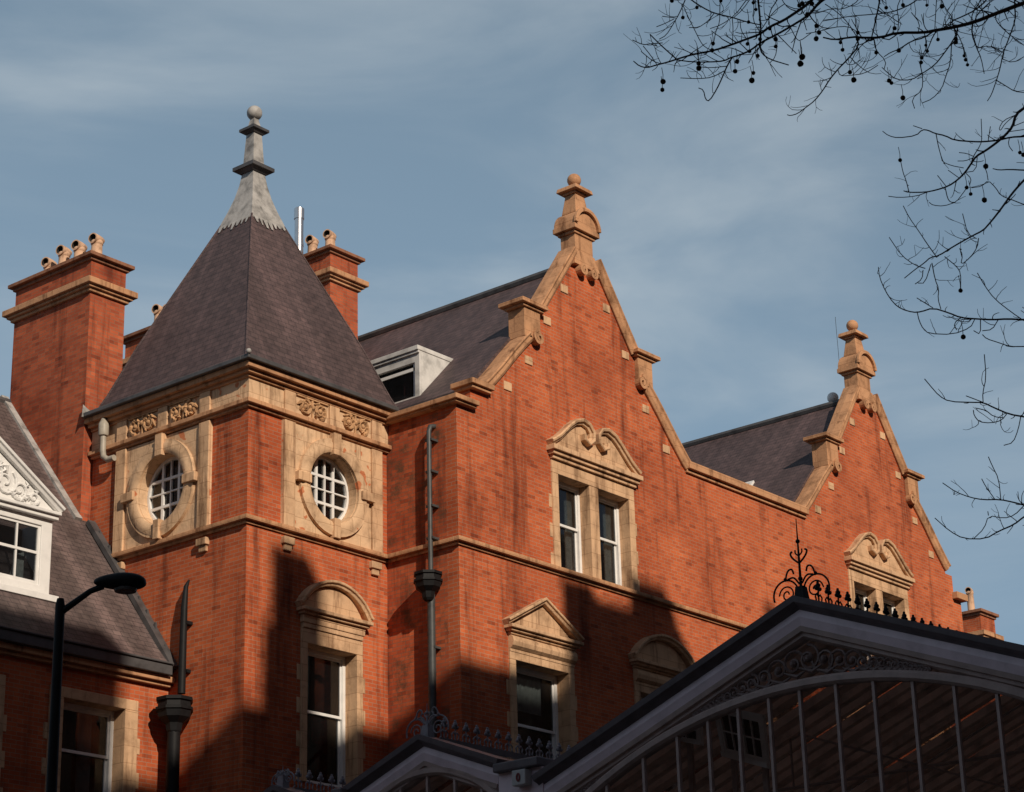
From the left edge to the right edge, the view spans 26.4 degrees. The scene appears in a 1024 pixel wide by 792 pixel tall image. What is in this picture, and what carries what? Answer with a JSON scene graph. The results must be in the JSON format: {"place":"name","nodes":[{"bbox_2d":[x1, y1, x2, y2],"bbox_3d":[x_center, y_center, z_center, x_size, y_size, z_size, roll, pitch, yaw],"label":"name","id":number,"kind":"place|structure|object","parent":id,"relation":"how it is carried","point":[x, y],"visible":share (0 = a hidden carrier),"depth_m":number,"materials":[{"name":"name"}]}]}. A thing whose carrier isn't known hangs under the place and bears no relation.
{"place":"outdoors","nodes":[
{"label":"outdoors","id":0,"kind":"place"},
{"bbox_2d":[0,233,177,791],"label":"mansard wing","id":1,"kind":"structure","parent":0,"point":[65,315],"depth_m":40.00,"materials":[{"name":"brick"}]},
{"bbox_2d":[0,674,6,791],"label":"window","id":2,"kind":"structure","parent":1,"relation":"in","point":[3,718],"depth_m":37.09,"materials":[{"name":"white paint"}]},
{"bbox_2d":[41,684,139,791],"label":"window","id":3,"kind":"structure","parent":1,"relation":"in","point":[99,745],"depth_m":39.08,"materials":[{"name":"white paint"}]},
{"bbox_2d":[82,105,399,791],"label":"corner tower","id":4,"kind":"structure","parent":0,"point":[235,420],"depth_m":41.42,"materials":[{"name":"red brick"}]},
{"bbox_2d":[147,457,182,519],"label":"oval window","id":5,"kind":"structure","parent":4,"relation":"in","point":[168,491],"depth_m":42.22,"materials":[{"name":"white paint"}]},
{"bbox_2d":[311,456,348,519],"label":"oval window","id":6,"kind":"structure","parent":4,"relation":"in","point":[326,489],"depth_m":42.54,"materials":[{"name":"white paint"}]},
{"bbox_2d":[295,580,374,787],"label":"window","id":7,"kind":"structure","parent":4,"relation":"in","point":[329,705],"depth_m":41.18,"materials":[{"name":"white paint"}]},
{"bbox_2d":[0,0,1023,644],"label":"sky","id":8,"kind":"structure","parent":0,"point":[436,141],"materials":[{"name":"blue"}]},
{"bbox_2d":[122,174,967,758],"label":"hotel block","id":9,"kind":"structure","parent":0,"point":[584,542],"depth_m":45.92,"materials":[{"name":"red brick"}]},
{"bbox_2d":[502,597,584,758],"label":"window","id":10,"kind":"structure","parent":9,"relation":"in","point":[540,686],"depth_m":42.98,"materials":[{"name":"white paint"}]},
{"bbox_2d":[546,418,642,590],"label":"window","id":11,"kind":"structure","parent":9,"relation":"in","point":[593,527],"depth_m":45.56,"materials":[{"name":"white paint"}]},
{"bbox_2d":[628,634,694,703],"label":"window","id":12,"kind":"structure","parent":9,"relation":"in","point":[656,662],"depth_m":45.53,"materials":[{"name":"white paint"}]},
{"bbox_2d":[680,710,770,791],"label":"window","id":13,"kind":"structure","parent":9,"relation":"in","point":[755,742],"depth_m":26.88,"materials":[{"name":"white paint"}]},
{"bbox_2d":[843,532,914,619],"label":"window","id":14,"kind":"structure","parent":9,"relation":"in","point":[877,570],"depth_m":53.87,"materials":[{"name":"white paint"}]},
{"bbox_2d":[962,587,1003,640],"bbox_3d":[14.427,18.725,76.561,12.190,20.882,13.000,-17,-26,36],"label":"chimney","id":15,"kind":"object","parent":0,"point":[980,621],"depth_m":73.01,"materials":[{"name":"brick"}]},
{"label":"pavement","id":16,"kind":"structure","parent":0,"visible":0},
{"bbox_2d":[46,572,145,791],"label":"street lamp","id":17,"kind":"object","parent":16,"relation":"on","point":[125,583],"visible":1,"depth_m":22.00,"materials":[{"name":"black metal"}]},
{"bbox_2d":[624,0,1023,539],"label":"plane tree","id":18,"kind":"object","parent":16,"relation":"on","point":[948,26],"visible":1,"depth_m":11.75,"materials":[{"name":"brown plant"}]},
{"label":"ground","id":19,"kind":"structure","parent":0,"visible":0},
{"bbox_2d":[263,520,1023,791],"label":"glass canopy","id":20,"kind":"object","parent":19,"relation":"on","point":[842,698],"visible":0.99,"depth_m":27.15,"materials":[{"name":"grey paint"}]},
{"bbox_2d":[512,769,531,786],"bbox_3d":[0.120,4.820,27.502,0.220,0.195,0.151,-17,-26,36],"label":"alarm box","id":21,"kind":"object","parent":20,"relation":"attached to","point":[521,777],"visible":1,"depth_m":27.45,"materials":[{"name":"white plastic"}]}
]}

